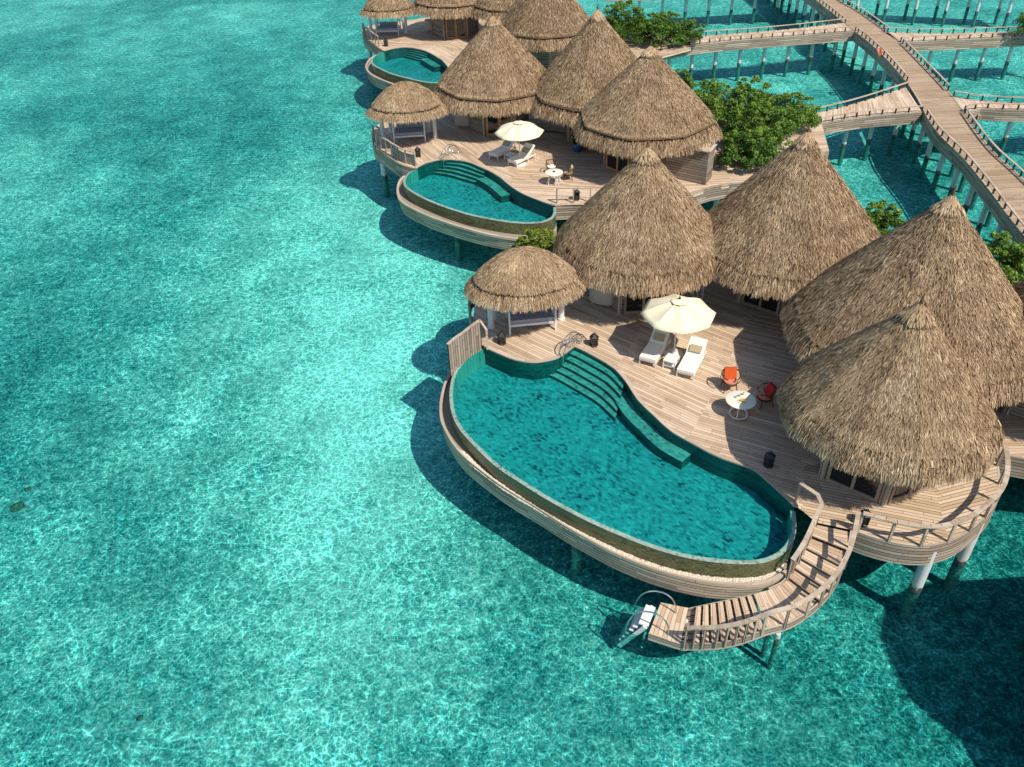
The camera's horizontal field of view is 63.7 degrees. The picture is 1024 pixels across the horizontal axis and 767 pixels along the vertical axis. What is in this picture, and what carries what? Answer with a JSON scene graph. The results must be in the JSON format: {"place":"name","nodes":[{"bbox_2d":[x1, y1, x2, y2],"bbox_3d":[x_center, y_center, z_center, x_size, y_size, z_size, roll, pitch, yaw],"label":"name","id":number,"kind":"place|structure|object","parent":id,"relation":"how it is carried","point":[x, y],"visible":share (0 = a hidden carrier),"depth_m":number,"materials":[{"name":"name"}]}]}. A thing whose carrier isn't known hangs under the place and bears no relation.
{"place":"outdoors","nodes":[
{"label":"outdoors","id":0,"kind":"place"},
{"bbox_2d":[136,715,143,721],"bbox_3d":[-12.570,11.305,27.872,0.326,0.105,0.288,-2,38,0],"label":"coral head","id":1,"kind":"object","parent":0,"point":[139,718],"visible":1,"depth_m":27.83},
{"bbox_2d":[0,0,1023,766],"bbox_3d":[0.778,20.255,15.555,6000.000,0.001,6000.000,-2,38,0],"label":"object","id":2,"kind":"structure","parent":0,"point":[262,518],"depth_m":36.37,"materials":[{"name":"teal liquid"}]},
{"bbox_2d":[9,502,25,512],"bbox_3d":[-21.605,5.365,35.960,0.638,0.225,0.626,19,42,26],"label":"coral head","id":3,"kind":"object","parent":2,"relation":"on","point":[17,507],"visible":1,"depth_m":35.86},
{"bbox_2d":[691,281,704,297],"bbox_3d":[9.073,-4.778,40.217,0.540,1.255,0.344,-2,38,0],"label":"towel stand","id":4,"kind":"object","parent":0,"point":[698,291],"visible":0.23,"depth_m":40.37,"materials":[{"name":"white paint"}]},
{"label":"sea","id":5,"kind":"structure","parent":0,"visible":0},
{"bbox_2d":[362,17,690,65],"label":"timber deck","id":6,"kind":"structure","parent":5,"relation":"on","point":[420,36],"depth_m":77.70,"materials":[{"name":"brown wood"}]},
{"bbox_2d":[361,22,379,46],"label":"timber railing","id":7,"kind":"object","parent":6,"relation":"on","point":[363,28],"visible":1,"depth_m":78.43,"materials":[{"name":"brown wood"}]},
{"bbox_2d":[359,0,414,34],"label":"thatched gazebo","id":8,"kind":"object","parent":6,"relation":"on","point":[382,9],"visible":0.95,"depth_m":76.69,"materials":[{"name":"beige plant"}]},
{"bbox_2d":[374,18,400,35],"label":"daybed","id":9,"kind":"object","parent":6,"relation":"on","point":[388,27],"visible":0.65,"depth_m":79.92,"materials":[{"name":"white fabric"}]},
{"bbox_2d":[365,47,448,91],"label":"swimming pool","id":10,"kind":"structure","parent":6,"relation":"attached to","point":[424,68],"depth_m":74.12,"materials":[{"name":"liquid"}]},
{"bbox_2d":[425,19,430,30],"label":"bar cabinet","id":11,"kind":"object","parent":6,"relation":"on","point":[427,25],"visible":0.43,"depth_m":80.34,"materials":[{"name":"grey"}]},
{"bbox_2d":[412,0,478,38],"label":"thatched hut","id":12,"kind":"object","parent":6,"relation":"on","point":[450,19],"visible":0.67,"depth_m":76.94,"materials":[{"name":"beige plant"}]},
{"bbox_2d":[445,16,465,38],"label":"door","id":13,"kind":"structure","parent":12,"relation":"in","point":[452,25],"depth_m":78.01,"materials":[{"name":"orange wood"}]},
{"bbox_2d":[470,0,515,21],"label":"thatched hut","id":14,"kind":"object","parent":6,"relation":"on","point":[498,8],"visible":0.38,"depth_m":73.98,"materials":[{"name":"beige plant"}]},
{"bbox_2d":[501,0,588,68],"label":"thatched hut","id":15,"kind":"object","parent":6,"relation":"on","point":[543,32],"visible":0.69,"depth_m":66.67,"materials":[{"name":"beige plant"}]},
{"bbox_2d":[602,0,647,41],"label":"bush","id":16,"kind":"object","parent":6,"relation":"on","point":[620,26],"visible":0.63,"depth_m":74.97,"materials":[{"name":"green plant"}]},
{"bbox_2d":[628,10,690,48],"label":"bush","id":17,"kind":"object","parent":6,"relation":"on","point":[664,26],"visible":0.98,"depth_m":73.14,"materials":[{"name":"green plant"}]},
{"bbox_2d":[667,18,706,45],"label":"bush","id":18,"kind":"object","parent":6,"relation":"on","point":[689,28],"visible":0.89,"depth_m":73.45,"materials":[{"name":"green plant"}]},
{"bbox_2d":[371,109,828,219],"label":"timber deck","id":19,"kind":"structure","parent":5,"relation":"on","point":[530,177],"depth_m":54.94,"materials":[{"name":"brown wood"}]},
{"bbox_2d":[371,125,391,155],"bbox_3d":[-9.138,-16.787,57.012,0.423,0.995,3.742,-18,40,-20],"label":"timber railing","id":20,"kind":"object","parent":19,"relation":"on","point":[375,134],"visible":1,"depth_m":56.71,"materials":[{"name":"brown wood"}]},
{"bbox_2d":[390,142,416,166],"bbox_3d":[-7.305,-15.184,54.898,0.315,1.075,2.651,-32,46,-33],"label":"timber railing","id":21,"kind":"object","parent":19,"relation":"on","point":[405,157],"visible":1,"depth_m":54.71,"materials":[{"name":"brown wood"}]},
{"bbox_2d":[365,81,448,139],"bbox_3d":[-7.143,-18.554,56.505,5.801,4.252,4.609,-2,38,0],"label":"thatched gazebo","id":22,"kind":"object","parent":19,"relation":"on","point":[405,102],"visible":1,"depth_m":54.87,"materials":[{"name":"beige plant"}]},
{"bbox_2d":[392,122,425,143],"bbox_3d":[-7.251,-18.135,57.855,2.251,1.960,1.570,-5,38,-3],"label":"daybed","id":23,"kind":"object","parent":19,"relation":"on","point":[404,130],"visible":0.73,"depth_m":57.84,"materials":[{"name":"white fabric"}]},
{"bbox_2d":[414,146,420,156],"bbox_3d":[-6.355,-15.648,55.566,0.440,0.740,0.381,-2,38,0],"label":"lantern","id":24,"kind":"object","parent":19,"relation":"on","point":[417,151],"visible":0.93,"depth_m":55.50,"materials":[{"name":"black metal"}]},
{"bbox_2d":[455,111,468,126],"bbox_3d":[-3.487,-19.139,59.718,1.309,1.045,0.819,-2,38,0],"label":"bar cabinet","id":25,"kind":"object","parent":19,"relation":"on","point":[461,120],"visible":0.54,"depth_m":59.44,"materials":[{"name":"grey"}]},
{"bbox_2d":[396,158,556,260],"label":"swimming pool","id":26,"kind":"structure","parent":19,"relation":"attached to","point":[458,200],"depth_m":51.40,"materials":[{"name":"liquid"}]},
{"bbox_2d":[440,144,462,167],"bbox_3d":[-4.090,-15.461,55.524,0.312,1.259,1.898,26,46,32],"label":"pool handrail","id":27,"kind":"object","parent":26,"relation":"attached to","point":[458,148],"visible":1,"depth_m":55.19,"materials":[{"name":"silver metal"}]},
{"bbox_2d":[433,11,545,135],"bbox_3d":[-1.150,-21.849,57.539,9.352,7.852,9.363,-2,38,0],"label":"thatched hut","id":28,"kind":"object","parent":19,"relation":"on","point":[491,75],"visible":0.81,"depth_m":55.45,"materials":[{"name":"beige plant"}]},
{"bbox_2d":[486,113,512,135],"bbox_3d":[-0.892,-18.559,57.778,1.872,2.310,0.159,-4,38,-3],"label":"door","id":29,"kind":"structure","parent":28,"relation":"in","point":[492,124],"depth_m":57.93,"materials":[{"name":"orange wood"}]},
{"bbox_2d":[488,140,516,160],"bbox_3d":[-0.638,-15.764,55.258,0.775,0.952,2.025,25,45,31],"label":"sun lounger","id":30,"kind":"object","parent":19,"relation":"on","point":[504,148],"visible":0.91,"depth_m":55.24,"materials":[{"name":"white paint"}]},
{"bbox_2d":[504,152,515,160],"bbox_3d":[-0.127,-15.029,54.712,0.550,0.420,0.620,25,45,31],"label":"side table","id":31,"kind":"object","parent":19,"relation":"on","point":[509,154],"visible":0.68,"depth_m":54.62,"materials":[{"name":"white paint"}]},
{"bbox_2d":[494,118,543,166],"bbox_3d":[0.471,-15.617,53.270,3.012,3.070,3.012,-19,41,-21],"label":"parasol","id":32,"kind":"object","parent":19,"relation":"on","point":[523,131],"visible":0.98,"depth_m":52.22,"materials":[{"name":"white fabric"}]},
{"bbox_2d":[507,143,535,167],"bbox_3d":[0.631,-15.039,54.250,0.775,0.952,2.025,25,45,31],"label":"sun lounger","id":33,"kind":"object","parent":19,"relation":"on","point":[526,150],"visible":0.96,"depth_m":54.26,"materials":[{"name":"white paint"}]},
{"bbox_2d":[545,159,556,168],"bbox_3d":[2.519,-13.884,52.792,0.759,0.791,0.702,-2,38,0],"label":"armchair","id":34,"kind":"object","parent":19,"relation":"on","point":[550,166],"visible":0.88,"depth_m":52.69,"materials":[{"name":"white wood"}]},
{"bbox_2d":[545,168,562,185],"bbox_3d":[2.617,-12.837,51.455,1.120,0.758,1.120,-2,38,0],"label":"dining table","id":35,"kind":"object","parent":19,"relation":"on","point":[556,173],"visible":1,"depth_m":51.25,"materials":[{"name":"white paint"}]},
{"bbox_2d":[563,165,573,180],"bbox_3d":[3.569,-13.274,51.883,0.689,0.866,0.764,-2,38,0],"label":"armchair","id":36,"kind":"object","parent":19,"relation":"on","point":[570,172],"visible":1,"depth_m":51.71,"materials":[{"name":"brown wood"}]},
{"bbox_2d":[556,187,590,203],"bbox_3d":[3.666,-11.190,49.083,2.086,0.995,0.120,-1,38,2],"label":"timber railing","id":37,"kind":"object","parent":19,"relation":"on","point":[573,188],"visible":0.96,"depth_m":48.82,"materials":[{"name":"brown wood"}]},
{"bbox_2d":[571,132,582,152],"bbox_3d":[4.363,-16.207,55.253,0.817,1.356,0.945,-2,38,0],"label":"plant pot","id":38,"kind":"object","parent":19,"relation":"on","point":[577,147],"visible":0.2,"depth_m":55.20,"materials":[{"name":"blue ceramic"}]},
{"bbox_2d":[574,189,579,200],"bbox_3d":[3.876,-11.380,49.497,0.440,0.740,0.381,-2,38,0],"label":"lantern","id":39,"kind":"object","parent":19,"relation":"on","point":[576,194],"visible":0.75,"depth_m":49.42,"materials":[{"name":"black metal"}]},
{"bbox_2d":[530,3,636,144],"bbox_3d":[5.656,-20.941,55.401,9.746,8.602,9.673,-2,38,0],"label":"thatched hut","id":40,"kind":"object","parent":19,"relation":"on","point":[593,58],"visible":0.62,"depth_m":53.20,"materials":[{"name":"beige plant"}]},
{"bbox_2d":[572,40,722,172],"bbox_3d":[8.436,-17.414,51.408,9.308,7.702,9.304,-2,38,0],"label":"thatched hut","id":41,"kind":"object","parent":19,"relation":"on","point":[628,112],"visible":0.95,"depth_m":49.23,"materials":[{"name":"beige plant"}]},
{"bbox_2d":[606,150,629,172],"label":"door","id":42,"kind":"structure","parent":41,"relation":"in","point":[616,164],"depth_m":52.47,"materials":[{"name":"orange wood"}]},
{"bbox_2d":[658,154,667,167],"bbox_3d":[8.714,-13.935,51.277,2.110,2.310,0.149,-5,38,-4],"label":"door","id":43,"kind":"structure","parent":41,"relation":"in","point":[663,159],"depth_m":51.35,"materials":[{"name":"orange wood"}]},
{"bbox_2d":[675,67,694,89],"bbox_3d":[12.757,-22.671,62.430,2.296,2.430,2.301,-22,42,-23],"label":"bush","id":44,"kind":"object","parent":19,"relation":"on","point":[688,80],"visible":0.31,"depth_m":61.99,"materials":[{"name":"green plant"}]},
{"bbox_2d":[666,144,716,184],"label":"privacy wall","id":45,"kind":"structure","parent":19,"relation":"on","point":[695,167],"depth_m":50.73,"materials":[{"name":"brown wood"}]},
{"bbox_2d":[693,78,743,123],"bbox_3d":[13.875,-19.696,57.898,5.012,3.194,4.525,21,43,28],"label":"bush","id":46,"kind":"object","parent":19,"relation":"on","point":[710,101],"visible":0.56,"depth_m":57.05,"materials":[{"name":"green plant"}]},
{"bbox_2d":[712,76,779,124],"bbox_3d":[16.586,-19.910,57.901,5.054,3.377,4.125,-2,38,0],"label":"bush","id":47,"kind":"object","parent":19,"relation":"on","point":[741,91],"visible":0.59,"depth_m":57.20,"materials":[{"name":"green plant"}]},
{"bbox_2d":[714,127,780,169],"bbox_3d":[15.016,-14.947,52.229,4.411,2.507,3.812,-2,38,0],"label":"bush","id":48,"kind":"object","parent":19,"relation":"on","point":[751,150],"visible":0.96,"depth_m":51.71,"materials":[{"name":"green plant"}]},
{"bbox_2d":[721,100,797,148],"bbox_3d":[16.305,-17.077,54.525,5.144,3.003,4.580,13,40,19],"label":"bush","id":49,"kind":"object","parent":19,"relation":"on","point":[775,129],"visible":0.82,"depth_m":54.11,"materials":[{"name":"green plant"}]},
{"bbox_2d":[760,91,822,133],"bbox_3d":[19.062,-18.749,56.743,4.572,2.792,4.240,-2,38,0],"label":"bush","id":50,"kind":"object","parent":19,"relation":"on","point":[795,109],"visible":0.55,"depth_m":56.14,"materials":[{"name":"green plant"}]},
{"bbox_2d":[605,0,779,25],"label":"walkway","id":51,"kind":"structure","parent":5,"relation":"on","point":[730,13],"depth_m":92.72,"materials":[{"name":"wood"}]},
{"bbox_2d":[468,231,1023,618],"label":"timber deck","id":52,"kind":"structure","parent":5,"relation":"on","point":[749,342],"depth_m":33.42,"materials":[{"name":"brown wood"}]},
{"bbox_2d":[497,330,505,345],"bbox_3d":[-0.472,-2.136,37.676,0.440,0.740,0.381,-2,38,0],"label":"lantern","id":53,"kind":"object","parent":52,"relation":"on","point":[501,336],"visible":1,"depth_m":37.60,"materials":[{"name":"black metal"}]},
{"bbox_2d":[463,246,585,328],"bbox_3d":[0.612,-4.264,37.590,5.705,4.154,4.179,-2,38,0],"label":"thatched gazebo","id":54,"kind":"object","parent":52,"relation":"on","point":[520,278],"visible":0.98,"depth_m":36.11,"materials":[{"name":"brown plant"}]},
{"bbox_2d":[505,306,556,334],"bbox_3d":[0.862,-3.611,38.538,2.253,1.960,1.573,-6,38,-5],"label":"daybed","id":55,"kind":"object","parent":52,"relation":"on","point":[529,318],"visible":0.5,"depth_m":38.40,"materials":[{"name":"white fabric"}]},
{"bbox_2d":[513,227,556,251],"bbox_3d":[1.355,-7.555,44.233,2.882,1.666,1.830,-2,38,0],"label":"bush","id":56,"kind":"object","parent":52,"relation":"on","point":[545,241],"visible":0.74,"depth_m":44.01,"materials":[{"name":"green plant"}]},
{"bbox_2d":[589,332,598,347],"bbox_3d":[3.715,-2.028,37.327,0.440,0.740,0.381,-2,38,0],"label":"lantern","id":57,"kind":"object","parent":52,"relation":"on","point":[594,337],"visible":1,"depth_m":37.25,"materials":[{"name":"black metal"}]},
{"bbox_2d":[589,286,612,306],"bbox_3d":[4.387,-4.332,40.043,1.338,1.045,0.770,14,40,20],"label":"bar cabinet","id":58,"kind":"object","parent":52,"relation":"on","point":[599,297],"visible":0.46,"depth_m":39.77,"materials":[{"name":"grey"}]},
{"bbox_2d":[439,344,797,599],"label":"swimming pool","id":59,"kind":"structure","parent":52,"relation":"attached to","point":[584,450],"depth_m":31.95,"materials":[{"name":"liquid"}]},
{"bbox_2d":[446,319,488,376],"bbox_3d":[-1.948,-1.524,36.646,0.498,1.815,2.336,24,45,30],"label":"boarded screen","id":60,"kind":"object","parent":59,"relation":"on","point":[464,346],"visible":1,"depth_m":36.61,"materials":[{"name":"brown wood"}]},
{"bbox_2d":[558,331,586,366],"bbox_3d":[2.748,-1.735,37.309,0.312,1.259,1.810,27,46,32],"label":"pool handrail","id":61,"kind":"object","parent":59,"relation":"attached to","point":[577,337],"visible":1,"depth_m":36.98,"materials":[{"name":"silver metal"}]},
{"bbox_2d":[552,139,716,314],"bbox_3d":[6.158,-7.665,38.703,8.729,7.852,8.678,-2,38,0],"label":"thatched hut","id":62,"kind":"object","parent":52,"relation":"on","point":[635,234],"visible":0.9,"depth_m":36.69,"materials":[{"name":"beige plant"}]},
{"bbox_2d":[623,290,663,313],"bbox_3d":[6.240,-4.287,38.837,1.870,2.310,0.127,-2,38,0],"label":"door","id":63,"kind":"structure","parent":62,"relation":"in","point":[632,305],"depth_m":39.20,"materials":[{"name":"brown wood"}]},
{"bbox_2d":[639,329,670,367],"bbox_3d":[6.357,-1.684,36.573,0.775,0.952,2.025,16,41,22],"label":"sun lounger","id":64,"kind":"object","parent":52,"relation":"on","point":[654,349],"visible":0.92,"depth_m":36.55,"materials":[{"name":"white paint"}]},
{"bbox_2d":[662,353,679,370],"bbox_3d":[6.949,-0.941,36.013,0.550,0.420,0.620,18,42,24],"label":"side table","id":65,"kind":"object","parent":52,"relation":"on","point":[671,360],"visible":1,"depth_m":35.91,"materials":[{"name":"white paint"}]},
{"bbox_2d":[640,293,715,358],"bbox_3d":[7.159,-2.501,35.857,3.012,3.070,3.012,14,40,20],"label":"parasol","id":66,"kind":"object","parent":52,"relation":"on","point":[676,314],"visible":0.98,"depth_m":34.89,"materials":[{"name":"beige fabric"}]},
{"bbox_2d":[676,336,707,380],"bbox_3d":[7.819,-1.120,35.766,0.775,0.952,2.025,16,41,22],"label":"sun lounger","id":67,"kind":"object","parent":52,"relation":"on","point":[692,359],"visible":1,"depth_m":35.83,"materials":[{"name":"white paint"}]},
{"bbox_2d":[720,367,741,393],"bbox_3d":[9.117,-0.166,34.438,0.836,0.987,0.773,-2,38,0],"label":"armchair","id":68,"kind":"object","parent":52,"relation":"on","point":[729,376],"visible":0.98,"depth_m":34.32,"materials":[{"name":"orange fabric"}]},
{"bbox_2d":[726,390,755,419],"bbox_3d":[9.160,0.937,33.186,1.200,0.750,1.200,-2,38,0],"label":"dining table","id":69,"kind":"object","parent":52,"relation":"on","point":[733,402],"visible":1,"depth_m":32.99,"materials":[{"name":"white paint"}]},
{"bbox_2d":[738,398,746,402],"bbox_3d":[9.169,0.663,32.825,0.340,0.120,0.340,-2,38,0],"label":"fruit plate","id":70,"kind":"object","parent":69,"relation":"on","point":[741,400],"visible":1,"depth_m":32.80,"materials":[{"name":"yellow food"}]},
{"bbox_2d":[648,482,860,669],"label":"staircase","id":71,"kind":"structure","parent":52,"relation":"attached to","point":[802,591],"depth_m":27.44,"materials":[{"name":"brown wood"}]},
{"bbox_2d":[617,590,676,647],"bbox_3d":[4.636,8.203,28.314,1.745,2.514,0.970,14,41,20],"label":"swim ladder","id":72,"kind":"object","parent":71,"relation":"attached to","point":[642,616],"visible":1,"depth_m":28.23,"materials":[{"name":"white paint"}]},
{"bbox_2d":[756,382,776,409],"bbox_3d":[10.324,0.486,33.528,0.789,0.987,0.857,-2,38,0],"label":"armchair","id":73,"kind":"object","parent":52,"relation":"on","point":[767,394],"visible":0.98,"depth_m":33.39,"materials":[{"name":"red fabric"}]},
{"bbox_2d":[763,451,775,467],"bbox_3d":[9.614,2.777,30.774,0.440,0.740,0.381,-2,38,0],"label":"lantern","id":74,"kind":"object","parent":52,"relation":"on","point":[769,457],"visible":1,"depth_m":30.70,"materials":[{"name":"black metal"}]},
{"bbox_2d":[708,123,881,316],"bbox_3d":[12.965,-7.896,38.171,9.516,8.452,9.767,-2,38,0],"label":"thatched hut","id":75,"kind":"object","parent":52,"relation":"on","point":[788,223],"visible":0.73,"depth_m":35.95,"materials":[{"name":"beige plant"}]},
{"bbox_2d":[741,290,780,315],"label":"door","id":76,"kind":"structure","parent":75,"relation":"in","point":[770,305],"depth_m":39.23,"materials":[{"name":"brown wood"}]},
{"bbox_2d":[860,509,870,526],"bbox_3d":[12.134,4.557,28.331,0.440,0.740,0.381,-2,38,0],"label":"lantern","id":77,"kind":"object","parent":52,"relation":"on","point":[865,521],"visible":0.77,"depth_m":28.26,"materials":[{"name":"black metal"}]},
{"bbox_2d":[864,199,904,234],"bbox_3d":[19.706,-8.833,44.463,3.887,1.988,3.047,-2,38,0],"label":"bush","id":78,"kind":"object","parent":52,"relation":"on","point":[882,220],"visible":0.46,"depth_m":43.87,"materials":[{"name":"green plant"}]},
{"bbox_2d":[775,293,1004,505],"bbox_3d":[13.324,0.008,28.765,7.600,7.352,7.702,-2,38,0],"label":"thatched hut","id":79,"kind":"object","parent":52,"relation":"on","point":[894,408],"visible":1,"depth_m":27.03,"materials":[{"name":"beige plant"}]},
{"bbox_2d":[825,459,884,502],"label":"door","id":80,"kind":"structure","parent":79,"relation":"in","point":[869,489],"depth_m":29.51,"materials":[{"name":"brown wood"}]},
{"bbox_2d":[887,480,930,503],"bbox_3d":[14.145,3.087,28.839,1.870,2.310,0.488,-15,39,-16],"label":"door","id":81,"kind":"structure","parent":79,"relation":"in","point":[897,493],"depth_m":29.27,"materials":[{"name":"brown wood"}]},
{"bbox_2d":[779,185,1023,409],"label":"thatched hut","id":82,"kind":"object","parent":52,"relation":"on","point":[939,254],"visible":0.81,"depth_m":29.92,"materials":[{"name":"beige plant"}]},
{"bbox_2d":[857,445,1010,546],"bbox_3d":[15.297,4.176,28.493,7.068,0.995,1.929,-18,40,-20],"label":"timber railing","id":83,"kind":"object","parent":52,"relation":"on","point":[996,495],"visible":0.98,"depth_m":27.64,"materials":[{"name":"brown wood"}]},
{"bbox_2d":[985,231,1023,285],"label":"bush","id":84,"kind":"object","parent":52,"relation":"on","point":[1009,259],"visible":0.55,"depth_m":39.72,"materials":[{"name":"green plant"}]},
{"bbox_2d":[1000,281,1023,419],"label":"thatched hut","id":85,"kind":"object","parent":52,"relation":"on","point":[1017,410],"visible":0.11,"depth_m":32.50,"materials":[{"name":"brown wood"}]},
{"bbox_2d":[659,23,854,80],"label":"walkway","id":86,"kind":"structure","parent":5,"relation":"on","point":[756,41],"depth_m":76.13,"materials":[{"name":"brown wood"}]},
{"bbox_2d":[666,18,845,40],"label":"railing","id":87,"kind":"object","parent":86,"relation":"on","point":[774,26],"visible":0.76,"depth_m":77.04,"materials":[{"name":"brown wood"}]},
{"bbox_2d":[660,26,856,50],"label":"railing","id":88,"kind":"object","parent":86,"relation":"on","point":[765,33],"visible":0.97,"depth_m":75.26,"materials":[{"name":"brown wood"}]},
{"bbox_2d":[793,87,921,165],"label":"walkway","id":89,"kind":"structure","parent":5,"relation":"on","point":[901,97],"depth_m":59.88,"materials":[{"name":"brown wood"}]},
{"bbox_2d":[805,82,908,115],"bbox_3d":[25.018,-20.909,61.090,12.842,0.445,0.644,-20,41,-21],"label":"railing","id":90,"kind":"object","parent":89,"relation":"on","point":[874,93],"visible":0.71,"depth_m":61.44,"materials":[{"name":"brown wood"}]},
{"bbox_2d":[797,105,923,127],"bbox_3d":[24.286,-18.865,58.466,10.942,0.445,1.005,-13,39,-14],"label":"railing","id":91,"kind":"object","parent":89,"relation":"on","point":[883,109],"visible":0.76,"depth_m":58.95,"materials":[{"name":"brown wood"}]},
{"bbox_2d":[767,0,1023,253],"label":"walkway","id":92,"kind":"structure","parent":5,"relation":"on","point":[926,89],"depth_m":59.01,"materials":[{"name":"brown wood"}]},
{"bbox_2d":[819,0,842,19],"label":"railing","id":93,"kind":"object","parent":92,"relation":"on","point":[839,14],"visible":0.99,"depth_m":81.63,"materials":[{"name":"brown wood"}]},
{"bbox_2d":[843,0,888,31],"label":"railing","id":94,"kind":"object","parent":92,"relation":"on","point":[868,14],"visible":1,"depth_m":79.70,"materials":[{"name":"brown wood"}]},
{"bbox_2d":[857,28,908,81],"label":"railing","id":95,"kind":"object","parent":92,"relation":"on","point":[893,59],"visible":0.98,"depth_m":69.34,"materials":[{"name":"brown wood"}]},
{"bbox_2d":[877,47,881,55],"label":"life ring","id":96,"kind":"object","parent":95,"relation":"attached to","point":[879,50],"visible":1,"depth_m":70.00,"materials":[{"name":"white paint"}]},
{"bbox_2d":[902,39,949,90],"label":"railing","id":97,"kind":"object","parent":92,"relation":"on","point":[928,63],"visible":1,"depth_m":67.02,"materials":[{"name":"brown wood"}]},
{"bbox_2d":[926,109,1023,233],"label":"railing","id":98,"kind":"object","parent":92,"relation":"on","point":[983,174],"visible":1,"depth_m":50.44,"materials":[{"name":"brown wood"}]},
{"bbox_2d":[964,108,1023,176],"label":"railing","id":99,"kind":"object","parent":92,"relation":"on","point":[994,144],"visible":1,"depth_m":53.77,"materials":[{"name":"brown wood"}]},
{"bbox_2d":[817,0,1013,29],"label":"walkway","id":100,"kind":"structure","parent":5,"relation":"on","point":[946,10],"depth_m":90.55,"materials":[{"name":"wood"}]},
{"bbox_2d":[885,31,1023,81],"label":"walkway","id":101,"kind":"structure","parent":5,"relation":"on","point":[985,42],"depth_m":73.71,"materials":[{"name":"brown wood"}]},
{"bbox_2d":[884,26,1018,33],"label":"railing","id":102,"kind":"object","parent":101,"relation":"on","point":[950,28],"visible":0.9,"depth_m":74.66,"materials":[{"name":"brown wood"}]},
{"bbox_2d":[900,31,1020,41],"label":"railing","id":103,"kind":"object","parent":101,"relation":"on","point":[992,33],"visible":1,"depth_m":73.05,"materials":[{"name":"brown wood"}]},
{"bbox_2d":[1009,12,1023,34],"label":"bush","id":104,"kind":"object","parent":101,"relation":"on","point":[1020,27],"visible":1,"depth_m":72.70,"materials":[{"name":"green plant"}]},
{"bbox_2d":[954,96,1023,157],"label":"walkway","id":105,"kind":"structure","parent":5,"relation":"on","point":[1010,114],"depth_m":59.80,"materials":[{"name":"brown wood"}]},
{"bbox_2d":[953,91,1023,102],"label":"railing","id":106,"kind":"object","parent":105,"relation":"on","point":[1012,97],"visible":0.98,"depth_m":60.60,"materials":[{"name":"brown wood"}]},
{"bbox_2d":[964,102,1023,110],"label":"railing","id":107,"kind":"object","parent":105,"relation":"on","point":[988,103],"visible":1,"depth_m":59.16,"materials":[{"name":"brown wood"}]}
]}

